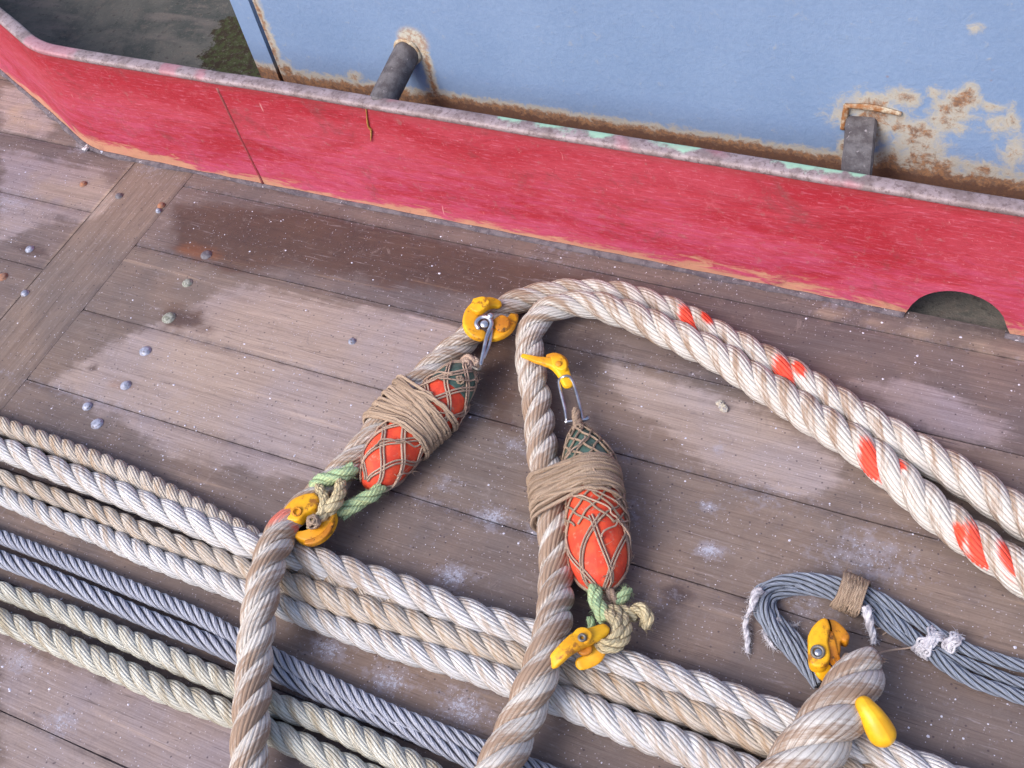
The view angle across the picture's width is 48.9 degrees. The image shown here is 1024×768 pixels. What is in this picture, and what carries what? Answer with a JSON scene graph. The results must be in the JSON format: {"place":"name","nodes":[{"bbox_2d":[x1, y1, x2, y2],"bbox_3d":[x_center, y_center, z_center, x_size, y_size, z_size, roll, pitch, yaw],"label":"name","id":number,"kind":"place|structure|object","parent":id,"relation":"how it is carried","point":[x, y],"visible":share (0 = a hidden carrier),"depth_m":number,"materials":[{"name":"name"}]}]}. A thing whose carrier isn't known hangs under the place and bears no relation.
{"place":"outdoors","nodes":[
{"label":"outdoors","id":0,"kind":"place"},
{"bbox_2d":[0,0,1007,330],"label":"water","id":1,"kind":"structure","parent":0,"point":[204,34],"depth_m":3.23,"materials":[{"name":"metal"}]},
{"bbox_2d":[230,0,1023,199],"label":"blue wall","id":2,"kind":"structure","parent":1,"relation":"on","point":[929,92],"depth_m":2.09,"materials":[{"name":"paint"}]},
{"bbox_2d":[0,75,1023,767],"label":"deck","id":3,"kind":"structure","parent":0,"point":[752,499],"depth_m":2.11,"materials":[{"name":"brown wood"}]},
{"bbox_2d":[0,273,7,280],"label":"deck bolt","id":4,"kind":"object","parent":3,"relation":"on","point":[3,276],"visible":1,"depth_m":2.63,"materials":[{"name":"metal"}]},
{"bbox_2d":[21,290,28,296],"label":"deck bolt","id":5,"kind":"object","parent":3,"relation":"on","point":[24,293],"visible":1,"depth_m":2.58,"materials":[{"name":"metal"}]},
{"bbox_2d":[25,246,33,252],"bbox_3d":[-1.149,-0.322,2.680,0.022,0.009,0.022,14,57,21],"label":"deck bolt","id":6,"kind":"object","parent":3,"relation":"on","point":[28,249],"visible":1,"depth_m":2.68,"materials":[{"name":"metal"}]},
{"bbox_2d":[0,164,133,319],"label":"deck caulking","id":7,"kind":"object","parent":3,"relation":"in","point":[70,237],"visible":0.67,"depth_m":2.70,"materials":[{"name":"grey"}]},
{"bbox_2d":[79,181,86,186],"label":"deck bolt","id":8,"kind":"object","parent":3,"relation":"on","point":[82,183],"visible":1,"depth_m":2.80,"materials":[{"name":"orange metal"}]},
{"bbox_2d":[82,402,92,410],"bbox_3d":[-0.883,0.045,2.342,0.022,0.009,0.022,14,57,21],"label":"deck bolt","id":9,"kind":"object","parent":3,"relation":"on","point":[86,406],"visible":1,"depth_m":2.34,"materials":[{"name":"metal"}]},
{"bbox_2d":[91,418,103,428],"bbox_3d":[-0.851,0.080,2.308,0.027,0.009,0.027,14,57,21],"label":"deck bolt","id":10,"kind":"object","parent":3,"relation":"on","point":[97,423],"visible":1,"depth_m":2.30,"materials":[{"name":"metal"}]},
{"bbox_2d":[115,193,122,198],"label":"deck bolt","id":11,"kind":"object","parent":3,"relation":"on","point":[118,195],"visible":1,"depth_m":2.75,"materials":[{"name":"grey metal"}]},
{"bbox_2d":[120,381,130,389],"bbox_3d":[-0.810,0.002,2.361,0.025,0.009,0.025,14,57,21],"label":"deck bolt","id":12,"kind":"object","parent":3,"relation":"on","point":[125,385],"visible":1,"depth_m":2.36,"materials":[{"name":"metal"}]},
{"bbox_2d":[139,346,150,355],"bbox_3d":[-0.786,-0.072,2.412,0.029,0.009,0.027,14,57,21],"label":"deck bolt","id":13,"kind":"object","parent":3,"relation":"on","point":[144,350],"visible":1,"depth_m":2.41,"materials":[{"name":"metal"}]},
{"bbox_2d":[157,202,164,208],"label":"deck bolt","id":14,"kind":"object","parent":3,"relation":"on","point":[160,205],"visible":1,"depth_m":2.70,"materials":[{"name":"orange metal"}]},
{"bbox_2d":[162,312,175,322],"bbox_3d":[-0.751,-0.146,2.463,0.032,0.009,0.032,14,57,21],"label":"deck bolt","id":15,"kind":"object","parent":3,"relation":"on","point":[169,317],"visible":1,"depth_m":2.46,"materials":[{"name":"grey metal"}]},
{"bbox_2d":[182,279,192,286],"bbox_3d":[-0.727,-0.227,2.521,0.026,0.009,0.025,14,57,21],"label":"deck bolt","id":16,"kind":"object","parent":3,"relation":"on","point":[187,282],"visible":1,"depth_m":2.52,"materials":[{"name":"grey metal"}]},
{"bbox_2d":[0,607,380,767],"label":"rope","id":17,"kind":"object","parent":3,"relation":"on","point":[305,748],"visible":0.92,"depth_m":1.88,"materials":[{"name":"beige fabric"}]},
{"bbox_2d":[0,416,405,609],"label":"rope","id":18,"kind":"object","parent":3,"relation":"on","point":[95,460],"visible":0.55,"depth_m":2.18,"materials":[{"name":"beige fabric"}]},
{"bbox_2d":[201,250,211,259],"bbox_3d":[-0.698,-0.296,2.568,0.028,0.009,0.027,14,57,21],"label":"deck bolt","id":19,"kind":"object","parent":3,"relation":"on","point":[206,254],"visible":1,"depth_m":2.56,"materials":[{"name":"grey metal"}]},
{"bbox_2d":[0,581,442,767],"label":"rope","id":20,"kind":"object","parent":3,"relation":"on","point":[368,743],"visible":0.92,"depth_m":1.88,"materials":[{"name":"beige fabric"}]},
{"bbox_2d":[0,550,479,767],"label":"wire rope","id":21,"kind":"object","parent":3,"relation":"on","point":[217,646],"visible":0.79,"depth_m":1.94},
{"bbox_2d":[0,530,557,767],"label":"wire rope","id":22,"kind":"object","parent":3,"relation":"on","point":[358,698],"visible":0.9,"depth_m":1.93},
{"bbox_2d":[348,338,355,344],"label":"deck bolt","id":23,"kind":"object","parent":3,"relation":"on","point":[351,341],"visible":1,"depth_m":2.33,"materials":[{"name":"metal"}]},
{"bbox_2d":[0,487,760,767],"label":"rope","id":24,"kind":"object","parent":3,"relation":"on","point":[670,743],"visible":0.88,"depth_m":1.84,"materials":[{"name":"beige fabric"}]},
{"bbox_2d":[0,469,878,767],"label":"rope","id":25,"kind":"object","parent":3,"relation":"on","point":[724,727],"visible":0.77,"depth_m":1.86,"materials":[{"name":"beige fabric"}]},
{"bbox_2d":[0,437,968,767],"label":"rope","id":26,"kind":"object","parent":3,"relation":"on","point":[740,701],"visible":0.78,"depth_m":1.89,"materials":[{"name":"white fabric"}]},
{"bbox_2d":[0,8,1023,342],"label":"coaming","id":27,"kind":"object","parent":3,"relation":"on","point":[886,246],"visible":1,"depth_m":2.28,"materials":[{"name":"red paint"}]},
{"bbox_2d":[0,145,1023,767],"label":"paint flakes","id":28,"kind":"object","parent":3,"relation":"on","point":[428,477],"visible":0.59,"depth_m":2.08,"materials":[{"name":"paint"}]},
{"bbox_2d":[228,278,1023,767],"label":"rope","id":29,"kind":"object","parent":3,"relation":"on","point":[980,490],"visible":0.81,"depth_m":1.92,"materials":[{"name":"beige fabric"}]},
{"bbox_2d":[284,493,337,546],"bbox_3d":[-0.357,0.239,1.986,0.100,0.043,0.094,14,57,21],"label":"safety hook","id":30,"kind":"object","parent":29,"relation":"attached to","point":[302,507],"visible":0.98,"depth_m":1.98,"materials":[{"name":"yellow paint"}]},
{"bbox_2d":[306,354,480,529],"bbox_3d":[-0.226,0.108,2.094,0.183,0.115,0.470,21,60,25],"label":"rope float","id":31,"kind":"object","parent":29,"relation":"on","point":[421,422],"visible":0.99,"depth_m":2.06,"materials":[{"name":"orange plastic"}]},
{"bbox_2d":[462,297,518,370],"bbox_3d":[-0.057,-0.101,2.199,0.102,0.049,0.174,14,57,21],"label":"safety hook","id":32,"kind":"object","parent":29,"relation":"attached to","point":[476,310],"visible":1,"depth_m":2.19,"materials":[{"name":"yellow paint"}]},
{"bbox_2d":[715,400,727,412],"bbox_3d":[0.389,0.041,2.083,0.018,0.011,0.032,-19,51,-3],"label":"debris lump","id":33,"kind":"object","parent":3,"relation":"on","point":[722,406],"visible":1,"depth_m":2.08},
{"bbox_2d":[474,290,1023,767],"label":"rope","id":34,"kind":"object","parent":3,"relation":"on","point":[954,526],"visible":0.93,"depth_m":1.92,"materials":[{"name":"beige fabric"}]},
{"bbox_2d":[521,353,589,423],"bbox_3d":[0.090,-0.004,2.111,0.070,0.047,0.188,-27,52,-10],"label":"safety hook","id":35,"kind":"object","parent":34,"relation":"attached to","point":[557,364],"visible":0.99,"depth_m":2.11,"materials":[{"name":"yellow paint"}]},
{"bbox_2d":[550,624,609,669],"bbox_3d":[0.105,0.409,1.733,0.110,0.057,0.050,-22,52,-6],"label":"safety hook","id":36,"kind":"object","parent":34,"relation":"attached to","point":[581,641],"visible":0.98,"depth_m":1.72,"materials":[{"name":"yellow paint"}]},
{"bbox_2d":[525,406,660,655],"bbox_3d":[0.118,0.243,1.914,0.187,0.126,0.521,-12,51,2],"label":"rope float","id":37,"kind":"object","parent":34,"relation":"on","point":[584,475],"visible":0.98,"depth_m":1.88,"materials":[{"name":"orange plastic"}]},
{"bbox_2d":[753,646,887,767],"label":"rope","id":38,"kind":"object","parent":3,"relation":"on","point":[825,729],"visible":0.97,"depth_m":1.58,"materials":[{"name":"beige fabric"}]},
{"bbox_2d":[807,618,896,747],"bbox_3d":[0.491,0.443,1.663,0.074,0.117,0.220,-14,51,0],"label":"safety hook","id":39,"kind":"object","parent":38,"relation":"attached to","point":[827,639],"visible":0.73,"depth_m":1.69,"materials":[{"name":"yellow paint"}]},
{"bbox_2d":[738,567,1023,705],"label":"wire loop","id":40,"kind":"object","parent":3,"relation":"on","point":[851,594],"visible":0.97,"depth_m":1.76,"materials":[{"name":"grey metal"}]}
]}

